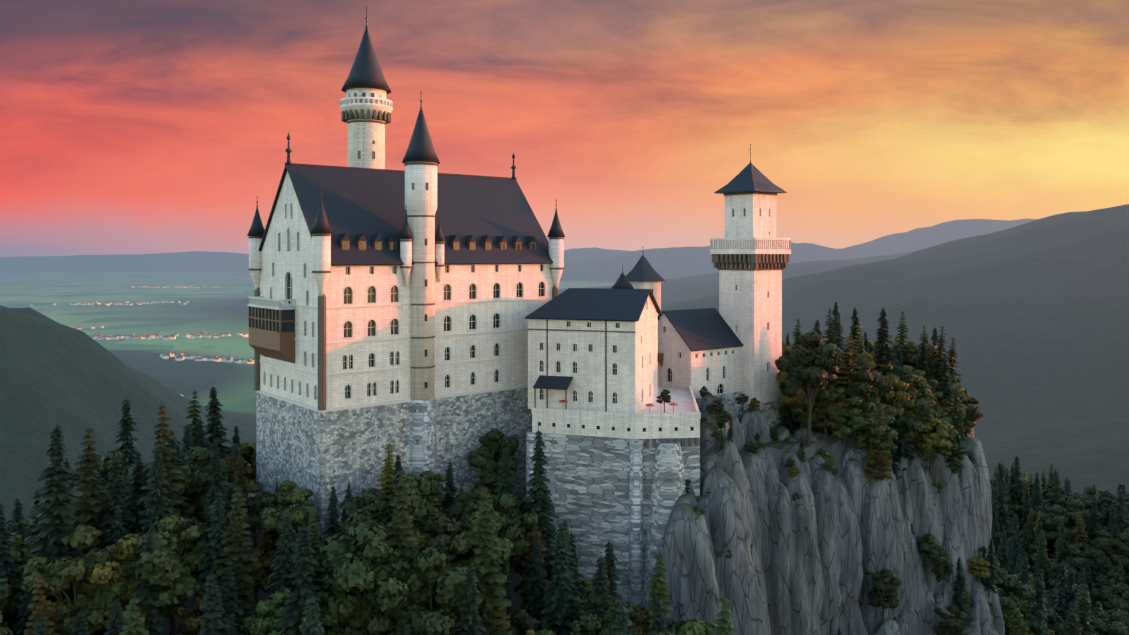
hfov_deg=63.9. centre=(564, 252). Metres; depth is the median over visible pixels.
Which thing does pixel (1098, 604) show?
larch tree
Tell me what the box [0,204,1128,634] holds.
terrain ground
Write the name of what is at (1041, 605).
spruce tree
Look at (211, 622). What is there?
spruce tree
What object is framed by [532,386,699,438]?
terrace deck
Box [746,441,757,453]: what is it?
ledge tree
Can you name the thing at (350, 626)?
broad tree
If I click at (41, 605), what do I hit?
larch tree
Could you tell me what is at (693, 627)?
tree light
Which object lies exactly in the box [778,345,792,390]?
tree light
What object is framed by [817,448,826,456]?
ledge tree
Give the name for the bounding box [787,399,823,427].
ledge tree
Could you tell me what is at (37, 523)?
tree light
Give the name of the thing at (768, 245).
square tower gallery
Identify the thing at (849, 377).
larch tree
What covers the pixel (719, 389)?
connecting wing windows
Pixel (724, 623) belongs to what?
larch tree
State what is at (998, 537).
broad tree
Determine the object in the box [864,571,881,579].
ledge tree
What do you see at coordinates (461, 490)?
larch tree
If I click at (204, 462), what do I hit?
spruce tree
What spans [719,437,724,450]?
ledge tree
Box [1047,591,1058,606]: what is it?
broad tree
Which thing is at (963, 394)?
ledge tree
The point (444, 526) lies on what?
broad tree
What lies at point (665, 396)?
terrace tree
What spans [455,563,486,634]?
spruce tree
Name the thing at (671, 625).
broad tree
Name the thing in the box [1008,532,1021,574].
spruce tree
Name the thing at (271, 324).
gable bay balcony
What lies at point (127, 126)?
sky
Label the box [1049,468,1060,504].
spruce tree
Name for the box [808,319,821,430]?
spruce tree
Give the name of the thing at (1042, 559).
larch tree
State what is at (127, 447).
spruce tree
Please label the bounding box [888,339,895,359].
larch tree
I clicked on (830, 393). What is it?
ledge tree
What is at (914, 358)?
gold tree
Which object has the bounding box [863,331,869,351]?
spruce tree
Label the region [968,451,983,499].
ledge tree
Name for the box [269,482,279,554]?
spruce tree
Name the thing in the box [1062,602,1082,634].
larch tree
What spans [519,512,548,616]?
spruce tree
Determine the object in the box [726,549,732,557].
ledge tree
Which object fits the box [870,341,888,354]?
tree light
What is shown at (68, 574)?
tree light
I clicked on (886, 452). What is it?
ledge tree
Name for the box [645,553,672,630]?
larch tree
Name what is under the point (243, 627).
tree light
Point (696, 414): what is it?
terrace parapet
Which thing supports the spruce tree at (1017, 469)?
on the terrain ground
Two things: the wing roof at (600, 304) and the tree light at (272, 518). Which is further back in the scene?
the wing roof at (600, 304)
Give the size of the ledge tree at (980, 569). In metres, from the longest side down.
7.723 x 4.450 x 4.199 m
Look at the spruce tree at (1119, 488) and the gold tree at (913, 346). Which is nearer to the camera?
the gold tree at (913, 346)
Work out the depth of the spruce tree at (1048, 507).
408.73 m
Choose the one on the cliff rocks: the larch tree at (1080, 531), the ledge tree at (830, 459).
the ledge tree at (830, 459)
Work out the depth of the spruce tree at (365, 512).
131.77 m
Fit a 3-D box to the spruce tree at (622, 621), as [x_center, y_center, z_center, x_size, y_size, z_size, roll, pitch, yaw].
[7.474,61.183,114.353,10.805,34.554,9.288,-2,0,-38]
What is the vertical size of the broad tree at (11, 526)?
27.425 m
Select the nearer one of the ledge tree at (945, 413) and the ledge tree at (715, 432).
the ledge tree at (715, 432)
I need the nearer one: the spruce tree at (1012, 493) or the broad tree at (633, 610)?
the broad tree at (633, 610)
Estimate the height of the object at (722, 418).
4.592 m
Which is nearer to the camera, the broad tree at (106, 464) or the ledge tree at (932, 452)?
the broad tree at (106, 464)
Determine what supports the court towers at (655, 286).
on the terrace deck
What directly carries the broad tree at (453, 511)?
on the terrain ground
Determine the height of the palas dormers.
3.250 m
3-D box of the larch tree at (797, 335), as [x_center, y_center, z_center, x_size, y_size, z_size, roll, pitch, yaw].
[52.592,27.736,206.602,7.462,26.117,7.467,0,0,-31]
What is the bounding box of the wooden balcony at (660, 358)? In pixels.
[658,353,663,366]
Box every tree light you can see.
[0,610,12,634]
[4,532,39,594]
[17,524,121,634]
[34,502,73,530]
[142,514,208,634]
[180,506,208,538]
[195,521,208,600]
[238,614,267,634]
[248,587,292,634]
[258,488,322,564]
[272,480,313,510]
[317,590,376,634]
[420,470,445,503]
[420,529,500,634]
[450,487,497,521]
[457,497,524,541]
[462,515,513,573]
[526,629,555,634]
[575,580,593,621]
[673,619,717,634]
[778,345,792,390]
[832,376,841,387]
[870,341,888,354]
[911,369,938,390]
[1006,611,1035,634]
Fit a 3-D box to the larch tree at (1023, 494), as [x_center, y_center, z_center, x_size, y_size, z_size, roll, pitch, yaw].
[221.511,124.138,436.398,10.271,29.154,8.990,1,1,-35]
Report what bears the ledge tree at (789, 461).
on the cliff rocks
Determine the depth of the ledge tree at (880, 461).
183.32 m
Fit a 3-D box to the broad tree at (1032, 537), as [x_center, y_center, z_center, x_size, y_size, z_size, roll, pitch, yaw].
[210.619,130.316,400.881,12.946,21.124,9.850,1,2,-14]
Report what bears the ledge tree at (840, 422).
on the cliff rocks
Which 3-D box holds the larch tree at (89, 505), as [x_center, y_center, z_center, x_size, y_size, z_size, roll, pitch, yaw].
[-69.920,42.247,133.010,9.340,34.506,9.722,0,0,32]
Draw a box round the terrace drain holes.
[538,422,693,431]
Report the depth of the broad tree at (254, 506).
141.48 m
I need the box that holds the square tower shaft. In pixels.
[719,265,781,403]
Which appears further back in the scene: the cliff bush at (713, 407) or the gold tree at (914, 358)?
the gold tree at (914, 358)
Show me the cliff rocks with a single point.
(824, 543)
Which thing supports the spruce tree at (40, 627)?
on the terrain ground
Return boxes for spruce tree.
[0,504,23,634]
[9,496,24,522]
[12,422,80,634]
[15,519,25,536]
[15,590,36,634]
[28,490,40,524]
[33,611,47,634]
[62,456,77,553]
[71,607,89,634]
[88,542,107,634]
[95,452,110,482]
[98,450,136,631]
[104,600,125,634]
[105,500,127,631]
[111,397,146,484]
[125,452,147,534]
[127,526,165,634]
[139,447,173,617]
[166,430,189,516]
[177,425,194,464]
[191,491,227,631]
[195,416,205,467]
[197,569,229,634]
[199,440,211,468]
[202,440,230,557]
[204,387,231,474]
[214,484,258,629]
[218,554,244,634]
[224,613,236,634]
[226,426,248,496]
[239,485,251,553]
[265,512,298,599]
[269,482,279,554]
[269,531,293,592]
[278,520,325,634]
[300,595,325,634]
[308,507,334,633]
[319,487,339,594]
[335,523,360,630]
[340,484,352,520]
[362,506,376,604]
[376,466,418,634]
[390,455,405,497]
[404,624,412,634]
[439,462,457,509]
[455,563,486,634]
[472,492,511,634]
[489,510,505,611]
[495,445,521,576]
[497,560,513,619]
[513,428,558,606]
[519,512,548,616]
[523,534,550,630]
[541,523,577,634]
[548,519,580,629]
[568,530,583,593]
[583,554,612,634]
[604,541,621,600]
[611,601,632,634]
[647,596,666,634]
[783,333,790,345]
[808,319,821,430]
[827,302,847,350]
[845,308,862,355]
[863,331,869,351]
[872,307,894,374]
[890,422,900,478]
[895,344,903,368]
[898,364,902,379]
[916,342,926,371]
[991,479,997,499]
[991,495,1000,538]
[991,526,998,559]
[993,463,1007,493]
[994,467,1006,510]
[996,481,1010,560]
[996,530,1012,574]
[1006,456,1024,504]
[1006,464,1021,527]
[1007,514,1024,572]
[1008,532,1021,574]
[1014,554,1021,577]
[1019,556,1033,612]
[1020,488,1034,545]
[1029,570,1046,623]
[1030,473,1042,520]
[1031,522,1048,576]
[1033,571,1052,608]
[1033,594,1048,629]
[1035,610,1044,631]
[1040,499,1056,561]
[1046,499,1057,552]
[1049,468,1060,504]
[1052,563,1067,621]
[1058,570,1077,621]
[1063,477,1070,495]
[1076,566,1088,602]
[1084,494,1101,561]
[1084,560,1093,590]
[1093,552,1109,588]
[1097,498,1105,526]
[1107,504,1121,566]
[1110,600,1127,628]
[1114,484,1128,523]
[1114,490,1127,553]
[1116,483,1121,496]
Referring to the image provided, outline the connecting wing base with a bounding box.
[695,391,741,419]
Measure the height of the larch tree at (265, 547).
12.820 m
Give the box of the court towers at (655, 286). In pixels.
[629,281,660,314]
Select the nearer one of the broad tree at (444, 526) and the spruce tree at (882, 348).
the broad tree at (444, 526)
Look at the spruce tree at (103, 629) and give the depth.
124.19 m
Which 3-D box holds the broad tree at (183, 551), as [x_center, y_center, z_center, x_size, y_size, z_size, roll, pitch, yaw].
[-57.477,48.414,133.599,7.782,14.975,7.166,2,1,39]
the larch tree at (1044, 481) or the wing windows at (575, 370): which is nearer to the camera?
the wing windows at (575, 370)
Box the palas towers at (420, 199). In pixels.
[249,87,563,399]
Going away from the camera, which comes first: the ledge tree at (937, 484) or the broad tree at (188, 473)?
the broad tree at (188, 473)
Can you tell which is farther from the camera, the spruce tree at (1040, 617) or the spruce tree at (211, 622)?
the spruce tree at (1040, 617)
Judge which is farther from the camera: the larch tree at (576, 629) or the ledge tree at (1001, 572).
the ledge tree at (1001, 572)
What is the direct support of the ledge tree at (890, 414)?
on the cliff rocks
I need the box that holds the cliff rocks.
[660,394,1004,634]
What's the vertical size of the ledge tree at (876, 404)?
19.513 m
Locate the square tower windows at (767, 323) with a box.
[733,209,767,371]
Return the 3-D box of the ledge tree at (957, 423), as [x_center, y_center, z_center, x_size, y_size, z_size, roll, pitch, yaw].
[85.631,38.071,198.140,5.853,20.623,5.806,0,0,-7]
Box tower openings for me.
[348,92,427,387]
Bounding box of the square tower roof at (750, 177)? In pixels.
[714,144,786,193]
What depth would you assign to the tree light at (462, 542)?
127.32 m
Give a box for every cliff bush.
[706,400,723,421]
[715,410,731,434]
[735,394,748,413]
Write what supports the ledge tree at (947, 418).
on the cliff rocks
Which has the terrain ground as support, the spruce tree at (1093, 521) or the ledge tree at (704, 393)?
the spruce tree at (1093, 521)
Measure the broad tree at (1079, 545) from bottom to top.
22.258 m
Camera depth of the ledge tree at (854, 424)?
185.37 m
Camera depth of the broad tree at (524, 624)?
132.76 m
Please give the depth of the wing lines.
159.40 m
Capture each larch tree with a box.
[20,516,29,527]
[24,575,59,634]
[67,426,109,555]
[119,594,148,634]
[134,405,197,577]
[179,391,205,450]
[224,456,236,491]
[226,442,247,494]
[233,455,257,540]
[253,527,273,593]
[299,599,307,628]
[374,444,395,515]
[455,484,464,519]
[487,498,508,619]
[492,595,511,633]
[526,627,533,634]
[570,619,580,634]
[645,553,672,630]
[711,595,735,634]
[792,319,804,353]
[823,309,833,343]
[825,317,841,358]
[833,315,844,355]
[836,335,861,407]
[851,325,864,357]
[857,339,865,354]
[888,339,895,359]
[893,311,913,364]
[991,464,1007,503]
[991,467,997,500]
[1004,468,1009,489]
[1020,482,1031,530]
[1020,523,1030,552]
[1022,472,1029,492]
[1026,507,1035,545]
[1028,474,1033,497]
[1031,529,1053,593]
[1033,512,1047,554]
[1040,470,1046,488]
[1047,464,1053,488]
[1047,628,1054,634]
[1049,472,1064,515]
[1052,518,1069,578]
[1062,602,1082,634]
[1072,510,1089,548]
[1075,585,1093,630]
[1076,583,1097,634]
[1092,601,1102,623]
[1123,514,1128,574]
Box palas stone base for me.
[256,388,531,540]
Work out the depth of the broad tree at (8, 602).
119.78 m
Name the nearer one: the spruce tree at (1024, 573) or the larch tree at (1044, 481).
the spruce tree at (1024, 573)
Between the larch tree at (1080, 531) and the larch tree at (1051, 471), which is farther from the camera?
the larch tree at (1051, 471)
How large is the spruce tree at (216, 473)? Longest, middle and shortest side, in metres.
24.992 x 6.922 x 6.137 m
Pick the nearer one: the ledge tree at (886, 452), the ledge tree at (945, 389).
the ledge tree at (886, 452)
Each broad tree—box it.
[0,576,23,634]
[6,497,46,536]
[70,451,147,525]
[93,531,202,630]
[123,461,193,525]
[153,440,200,467]
[175,548,194,576]
[180,446,227,512]
[180,504,245,575]
[195,481,244,523]
[227,480,276,548]
[319,521,427,633]
[319,555,332,594]
[325,512,389,573]
[339,488,413,540]
[350,614,403,634]
[372,546,478,634]
[377,518,432,563]
[383,474,439,537]
[387,620,402,632]
[419,514,474,561]
[426,479,443,504]
[440,505,462,535]
[460,520,468,529]
[467,429,518,488]
[473,476,500,493]
[491,493,538,610]
[505,608,540,634]
[516,497,532,578]
[565,590,623,634]
[586,596,617,621]
[596,602,642,634]
[644,631,673,634]
[665,622,682,634]
[775,331,842,447]
[836,354,860,381]
[880,399,891,404]
[887,343,910,360]
[991,532,1011,560]
[992,495,1023,526]
[994,558,1020,592]
[996,573,1035,618]
[1017,510,1024,535]
[1021,481,1044,506]
[1021,544,1038,578]
[1024,620,1049,634]
[1028,524,1052,550]
[1032,505,1055,527]
[1035,505,1076,552]
[1043,482,1070,501]
[1045,487,1073,510]
[1045,609,1063,634]
[1046,588,1058,610]
[1047,561,1080,587]
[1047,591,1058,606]
[1051,498,1068,509]
[1056,499,1092,542]
[1056,549,1094,579]
[1063,492,1083,507]
[1067,541,1089,556]
[1068,500,1105,537]
[1074,583,1094,600]
[1076,487,1112,520]
[1084,549,1117,583]
[1085,621,1128,634]
[1088,529,1116,560]
[1088,589,1108,614]
[1089,608,1128,634]
[1094,611,1110,632]
[1095,570,1128,595]
[1097,490,1116,526]
[1097,526,1120,540]
[1099,583,1128,611]
[1109,493,1128,514]
[1109,532,1128,572]
[1121,565,1128,584]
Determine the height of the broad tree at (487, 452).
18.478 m
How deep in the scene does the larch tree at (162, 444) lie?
136.76 m
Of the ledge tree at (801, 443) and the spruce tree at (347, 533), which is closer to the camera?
the spruce tree at (347, 533)
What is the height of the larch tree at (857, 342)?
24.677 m
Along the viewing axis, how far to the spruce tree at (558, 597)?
135.37 m
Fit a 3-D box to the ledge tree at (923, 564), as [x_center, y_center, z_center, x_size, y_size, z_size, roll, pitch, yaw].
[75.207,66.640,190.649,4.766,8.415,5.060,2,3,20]
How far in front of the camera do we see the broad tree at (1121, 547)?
372.43 m
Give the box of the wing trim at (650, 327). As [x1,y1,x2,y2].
[635,313,657,333]
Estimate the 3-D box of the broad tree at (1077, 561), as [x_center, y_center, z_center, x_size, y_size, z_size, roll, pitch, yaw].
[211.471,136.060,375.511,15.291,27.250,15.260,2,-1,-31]
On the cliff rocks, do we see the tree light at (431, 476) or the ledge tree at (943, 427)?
the ledge tree at (943, 427)
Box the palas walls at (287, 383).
[259,171,553,408]
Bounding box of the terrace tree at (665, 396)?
[656,389,670,412]
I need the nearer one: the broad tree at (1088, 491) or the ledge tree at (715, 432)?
the ledge tree at (715, 432)
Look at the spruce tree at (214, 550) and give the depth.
127.88 m
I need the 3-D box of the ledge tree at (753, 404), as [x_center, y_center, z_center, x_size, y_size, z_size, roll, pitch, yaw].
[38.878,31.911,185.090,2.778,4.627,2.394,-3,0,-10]
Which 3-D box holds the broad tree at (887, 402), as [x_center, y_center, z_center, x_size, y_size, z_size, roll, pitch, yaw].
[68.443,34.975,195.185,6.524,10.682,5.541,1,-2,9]
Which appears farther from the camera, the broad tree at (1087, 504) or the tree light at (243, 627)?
the broad tree at (1087, 504)
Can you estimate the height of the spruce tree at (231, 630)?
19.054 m
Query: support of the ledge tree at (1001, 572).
on the cliff rocks
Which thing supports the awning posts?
on the terrace deck
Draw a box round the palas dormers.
[338,233,536,249]
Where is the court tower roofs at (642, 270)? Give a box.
[611,251,664,319]
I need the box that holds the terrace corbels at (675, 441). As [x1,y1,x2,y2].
[639,438,698,447]
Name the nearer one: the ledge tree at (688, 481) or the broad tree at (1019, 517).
the ledge tree at (688, 481)
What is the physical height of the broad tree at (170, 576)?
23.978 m
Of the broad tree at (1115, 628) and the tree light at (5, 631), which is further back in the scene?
the broad tree at (1115, 628)
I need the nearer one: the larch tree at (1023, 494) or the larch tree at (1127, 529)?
the larch tree at (1127, 529)
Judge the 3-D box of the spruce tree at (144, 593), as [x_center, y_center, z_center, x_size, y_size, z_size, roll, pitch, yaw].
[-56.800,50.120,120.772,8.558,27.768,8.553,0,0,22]
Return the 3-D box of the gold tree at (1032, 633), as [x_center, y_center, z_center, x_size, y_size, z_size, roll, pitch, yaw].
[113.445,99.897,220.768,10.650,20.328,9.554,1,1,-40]
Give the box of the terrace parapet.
[532,386,700,419]
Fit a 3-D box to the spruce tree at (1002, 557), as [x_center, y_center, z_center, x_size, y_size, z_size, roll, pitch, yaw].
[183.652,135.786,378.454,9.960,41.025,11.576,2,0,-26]
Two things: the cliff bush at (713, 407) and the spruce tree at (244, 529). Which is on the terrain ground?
the spruce tree at (244, 529)
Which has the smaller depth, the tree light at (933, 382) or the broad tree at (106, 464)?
the broad tree at (106, 464)
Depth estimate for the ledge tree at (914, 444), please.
193.97 m
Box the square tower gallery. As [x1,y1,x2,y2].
[710,238,790,253]
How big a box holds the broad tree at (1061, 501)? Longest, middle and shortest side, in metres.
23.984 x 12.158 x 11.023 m
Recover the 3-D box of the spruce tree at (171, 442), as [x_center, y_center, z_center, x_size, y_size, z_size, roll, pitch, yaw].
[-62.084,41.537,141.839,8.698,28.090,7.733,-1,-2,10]
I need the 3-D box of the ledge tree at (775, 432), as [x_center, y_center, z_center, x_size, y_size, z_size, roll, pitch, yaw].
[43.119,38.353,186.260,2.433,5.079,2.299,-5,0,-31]
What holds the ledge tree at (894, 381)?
on the cliff rocks
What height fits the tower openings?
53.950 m
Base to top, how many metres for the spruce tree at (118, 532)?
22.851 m
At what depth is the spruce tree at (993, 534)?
397.18 m
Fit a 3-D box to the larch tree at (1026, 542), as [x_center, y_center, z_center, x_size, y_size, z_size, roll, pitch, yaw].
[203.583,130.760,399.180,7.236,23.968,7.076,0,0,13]
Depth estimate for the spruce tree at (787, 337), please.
229.05 m
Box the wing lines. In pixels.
[528,319,634,411]
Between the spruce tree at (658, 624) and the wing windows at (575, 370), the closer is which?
the spruce tree at (658, 624)
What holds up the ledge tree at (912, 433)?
on the cliff rocks
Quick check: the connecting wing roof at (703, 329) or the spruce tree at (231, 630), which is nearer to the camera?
the spruce tree at (231, 630)
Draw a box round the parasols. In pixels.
[558,398,677,412]
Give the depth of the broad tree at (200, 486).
148.57 m
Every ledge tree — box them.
[685,476,690,491]
[694,505,704,514]
[699,388,711,397]
[700,417,707,424]
[710,426,722,449]
[717,398,725,429]
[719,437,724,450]
[726,418,733,443]
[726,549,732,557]
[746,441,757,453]
[748,397,760,410]
[754,432,761,444]
[756,442,765,449]
[769,427,778,440]
[775,371,813,427]
[777,346,799,433]
[778,405,800,430]
[781,437,791,443]
[784,457,794,466]
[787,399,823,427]
[788,466,799,476]
[791,492,801,500]
[797,448,805,461]
[798,435,806,461]
[805,405,817,431]
[811,399,840,437]
[812,380,848,438]
[812,384,844,409]
[817,428,830,432]
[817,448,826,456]
[821,461,832,470]
[823,454,835,464]
[829,417,848,445]
[830,400,864,445]
[831,395,875,452]
[832,467,837,474]
[840,370,872,387]
[840,370,893,420]
[842,362,884,399]
[851,382,869,445]
[852,410,898,467]
[860,432,889,455]
[863,403,892,479]
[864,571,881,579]
[865,395,897,432]
[867,393,891,467]
[868,441,896,458]
[868,569,901,621]
[878,373,920,418]
[889,388,932,435]
[890,358,913,462]
[896,407,926,437]
[896,451,911,470]
[902,373,934,405]
[904,372,924,456]
[905,432,922,442]
[911,418,953,476]
[912,374,935,421]
[917,533,946,586]
[919,325,929,343]
[920,432,953,478]
[922,350,936,379]
[922,559,926,568]
[923,375,940,391]
[930,328,938,349]
[931,327,951,385]
[931,388,949,411]
[931,477,944,493]
[931,569,940,581]
[932,402,943,429]
[933,424,959,453]
[933,604,968,634]
[935,559,953,597]
[936,397,951,415]
[936,406,952,422]
[937,354,954,412]
[941,546,949,560]
[942,411,954,419]
[945,338,964,419]
[947,456,963,473]
[948,380,963,408]
[948,381,972,459]
[949,374,967,414]
[951,558,973,627]
[961,389,972,436]
[961,395,982,432]
[962,570,976,622]
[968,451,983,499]
[969,557,990,584]
[980,545,990,587]
[984,539,999,597]
[987,602,993,614]
[994,562,1006,583]
[999,598,1021,634]
[1004,600,1029,634]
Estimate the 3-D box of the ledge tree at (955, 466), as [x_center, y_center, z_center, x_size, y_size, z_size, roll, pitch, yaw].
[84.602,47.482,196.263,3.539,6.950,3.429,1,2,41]
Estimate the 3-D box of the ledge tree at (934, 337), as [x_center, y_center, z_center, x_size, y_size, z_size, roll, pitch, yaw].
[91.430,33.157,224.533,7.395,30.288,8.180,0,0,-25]
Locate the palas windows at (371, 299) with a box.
[265,265,543,398]
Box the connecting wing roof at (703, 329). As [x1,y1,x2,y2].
[658,308,743,351]
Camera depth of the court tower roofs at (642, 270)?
199.31 m
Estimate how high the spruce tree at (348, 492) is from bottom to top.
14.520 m
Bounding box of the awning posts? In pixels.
[534,389,566,408]
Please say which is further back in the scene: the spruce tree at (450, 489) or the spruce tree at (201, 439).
the spruce tree at (201, 439)
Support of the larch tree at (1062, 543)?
on the terrain ground
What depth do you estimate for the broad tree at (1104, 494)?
424.38 m
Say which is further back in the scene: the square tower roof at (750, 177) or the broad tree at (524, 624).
the square tower roof at (750, 177)
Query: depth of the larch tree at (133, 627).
110.34 m
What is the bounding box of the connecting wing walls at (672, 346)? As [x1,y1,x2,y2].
[658,313,740,397]
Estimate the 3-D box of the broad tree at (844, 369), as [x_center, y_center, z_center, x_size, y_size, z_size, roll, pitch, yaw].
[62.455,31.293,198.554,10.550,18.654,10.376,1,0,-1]
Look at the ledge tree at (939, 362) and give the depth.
204.06 m
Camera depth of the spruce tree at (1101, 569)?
368.38 m
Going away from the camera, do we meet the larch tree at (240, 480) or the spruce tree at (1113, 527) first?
the larch tree at (240, 480)
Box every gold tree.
[85,534,150,628]
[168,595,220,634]
[222,442,255,491]
[243,549,273,614]
[627,606,649,634]
[835,394,854,407]
[844,338,875,359]
[858,352,893,382]
[902,365,925,374]
[904,342,919,365]
[909,344,950,371]
[1009,621,1038,634]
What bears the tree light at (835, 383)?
on the terrain ground
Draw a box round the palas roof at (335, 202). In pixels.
[247,6,564,265]
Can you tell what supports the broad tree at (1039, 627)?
on the terrain ground
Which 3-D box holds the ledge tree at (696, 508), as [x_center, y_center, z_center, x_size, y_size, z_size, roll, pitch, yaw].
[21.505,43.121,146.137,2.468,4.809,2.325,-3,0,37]
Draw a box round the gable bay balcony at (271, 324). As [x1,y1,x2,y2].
[248,296,295,362]
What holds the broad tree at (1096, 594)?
on the terrain ground
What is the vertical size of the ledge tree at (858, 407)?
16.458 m
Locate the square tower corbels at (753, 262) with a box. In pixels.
[712,191,789,270]
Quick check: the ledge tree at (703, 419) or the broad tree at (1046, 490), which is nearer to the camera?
the ledge tree at (703, 419)
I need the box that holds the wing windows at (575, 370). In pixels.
[540,322,619,402]
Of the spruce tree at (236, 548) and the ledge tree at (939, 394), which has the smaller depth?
the spruce tree at (236, 548)
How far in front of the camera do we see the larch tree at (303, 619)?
119.23 m
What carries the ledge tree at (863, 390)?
on the cliff rocks
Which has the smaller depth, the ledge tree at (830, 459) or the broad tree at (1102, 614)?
the ledge tree at (830, 459)
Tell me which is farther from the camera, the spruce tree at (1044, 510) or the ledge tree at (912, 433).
the spruce tree at (1044, 510)
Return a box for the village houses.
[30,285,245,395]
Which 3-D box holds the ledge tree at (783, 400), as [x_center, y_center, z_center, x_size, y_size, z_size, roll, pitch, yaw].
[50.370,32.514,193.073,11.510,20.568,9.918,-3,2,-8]
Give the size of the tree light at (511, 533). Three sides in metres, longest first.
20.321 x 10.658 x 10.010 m
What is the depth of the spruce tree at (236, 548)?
127.59 m
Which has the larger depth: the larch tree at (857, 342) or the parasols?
the larch tree at (857, 342)
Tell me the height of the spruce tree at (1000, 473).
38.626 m
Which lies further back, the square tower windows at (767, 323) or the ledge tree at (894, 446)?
the square tower windows at (767, 323)
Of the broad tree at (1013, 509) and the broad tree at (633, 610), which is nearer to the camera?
the broad tree at (633, 610)
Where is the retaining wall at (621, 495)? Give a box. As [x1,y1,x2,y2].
[526,432,699,611]
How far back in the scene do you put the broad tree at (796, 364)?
182.91 m
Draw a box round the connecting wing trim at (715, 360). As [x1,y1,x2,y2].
[691,357,740,364]
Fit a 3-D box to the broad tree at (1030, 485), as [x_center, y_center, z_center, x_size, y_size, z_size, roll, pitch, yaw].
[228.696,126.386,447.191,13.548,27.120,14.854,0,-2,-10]
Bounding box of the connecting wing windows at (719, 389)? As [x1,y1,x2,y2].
[665,327,732,395]
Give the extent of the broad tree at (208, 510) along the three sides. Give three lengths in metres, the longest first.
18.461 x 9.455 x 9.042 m
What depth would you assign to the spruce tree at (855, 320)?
217.21 m
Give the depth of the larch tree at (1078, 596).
237.40 m
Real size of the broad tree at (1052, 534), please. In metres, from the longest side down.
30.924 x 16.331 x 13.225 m
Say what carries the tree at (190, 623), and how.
on the terrain ground
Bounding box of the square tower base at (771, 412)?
[741,401,782,429]
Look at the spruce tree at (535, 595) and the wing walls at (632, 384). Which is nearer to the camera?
the spruce tree at (535, 595)
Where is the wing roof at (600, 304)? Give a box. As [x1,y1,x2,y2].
[524,288,661,389]
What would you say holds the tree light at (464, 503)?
on the terrain ground
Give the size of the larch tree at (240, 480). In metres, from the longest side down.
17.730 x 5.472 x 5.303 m
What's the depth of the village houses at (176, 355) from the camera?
2523.72 m
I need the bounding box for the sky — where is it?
[0,0,1128,257]
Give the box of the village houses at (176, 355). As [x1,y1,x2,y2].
[30,285,253,394]
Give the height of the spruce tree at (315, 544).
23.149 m
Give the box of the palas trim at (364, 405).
[256,227,552,411]
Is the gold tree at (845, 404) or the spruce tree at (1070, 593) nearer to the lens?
the gold tree at (845, 404)
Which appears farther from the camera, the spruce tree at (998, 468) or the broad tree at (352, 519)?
the spruce tree at (998, 468)
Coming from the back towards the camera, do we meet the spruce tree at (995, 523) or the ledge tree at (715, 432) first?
the spruce tree at (995, 523)
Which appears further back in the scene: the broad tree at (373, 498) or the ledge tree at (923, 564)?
the ledge tree at (923, 564)
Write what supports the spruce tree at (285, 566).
on the terrain ground
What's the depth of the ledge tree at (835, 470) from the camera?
182.61 m
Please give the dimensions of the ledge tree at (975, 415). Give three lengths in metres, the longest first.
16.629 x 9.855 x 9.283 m
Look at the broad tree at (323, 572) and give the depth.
134.57 m
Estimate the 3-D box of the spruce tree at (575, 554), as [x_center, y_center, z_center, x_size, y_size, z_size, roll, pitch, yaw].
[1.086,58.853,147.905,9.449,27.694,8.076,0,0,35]
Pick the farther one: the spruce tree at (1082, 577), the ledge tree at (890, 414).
the spruce tree at (1082, 577)
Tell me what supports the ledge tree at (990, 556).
on the cliff rocks
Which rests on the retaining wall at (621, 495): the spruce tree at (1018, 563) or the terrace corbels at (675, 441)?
the terrace corbels at (675, 441)
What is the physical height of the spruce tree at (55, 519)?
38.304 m
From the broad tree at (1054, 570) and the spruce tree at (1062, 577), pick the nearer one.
the spruce tree at (1062, 577)
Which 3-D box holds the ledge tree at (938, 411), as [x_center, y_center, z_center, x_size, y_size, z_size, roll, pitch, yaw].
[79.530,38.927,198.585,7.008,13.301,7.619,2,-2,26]
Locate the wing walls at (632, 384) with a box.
[528,296,657,412]
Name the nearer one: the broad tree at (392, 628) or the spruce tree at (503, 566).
the broad tree at (392, 628)
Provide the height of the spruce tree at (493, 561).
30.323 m
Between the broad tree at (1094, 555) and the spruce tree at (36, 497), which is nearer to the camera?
the spruce tree at (36, 497)
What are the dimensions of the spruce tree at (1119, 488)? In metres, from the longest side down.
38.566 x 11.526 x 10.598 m
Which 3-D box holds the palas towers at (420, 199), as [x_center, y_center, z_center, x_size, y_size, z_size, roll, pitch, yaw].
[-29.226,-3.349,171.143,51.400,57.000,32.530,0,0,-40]
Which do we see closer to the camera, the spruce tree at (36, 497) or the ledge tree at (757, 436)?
the spruce tree at (36, 497)
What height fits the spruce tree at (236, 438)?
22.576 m
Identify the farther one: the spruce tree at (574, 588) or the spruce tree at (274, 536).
the spruce tree at (274, 536)
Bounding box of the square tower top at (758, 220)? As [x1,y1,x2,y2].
[725,194,775,248]
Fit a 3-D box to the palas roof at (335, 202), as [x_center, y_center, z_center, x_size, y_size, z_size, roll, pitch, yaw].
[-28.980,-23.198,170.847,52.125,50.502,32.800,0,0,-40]
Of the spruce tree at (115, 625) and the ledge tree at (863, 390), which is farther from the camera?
the ledge tree at (863, 390)
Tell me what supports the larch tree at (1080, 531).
on the terrain ground
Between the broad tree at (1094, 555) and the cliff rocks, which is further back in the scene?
the broad tree at (1094, 555)
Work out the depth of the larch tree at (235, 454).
162.87 m

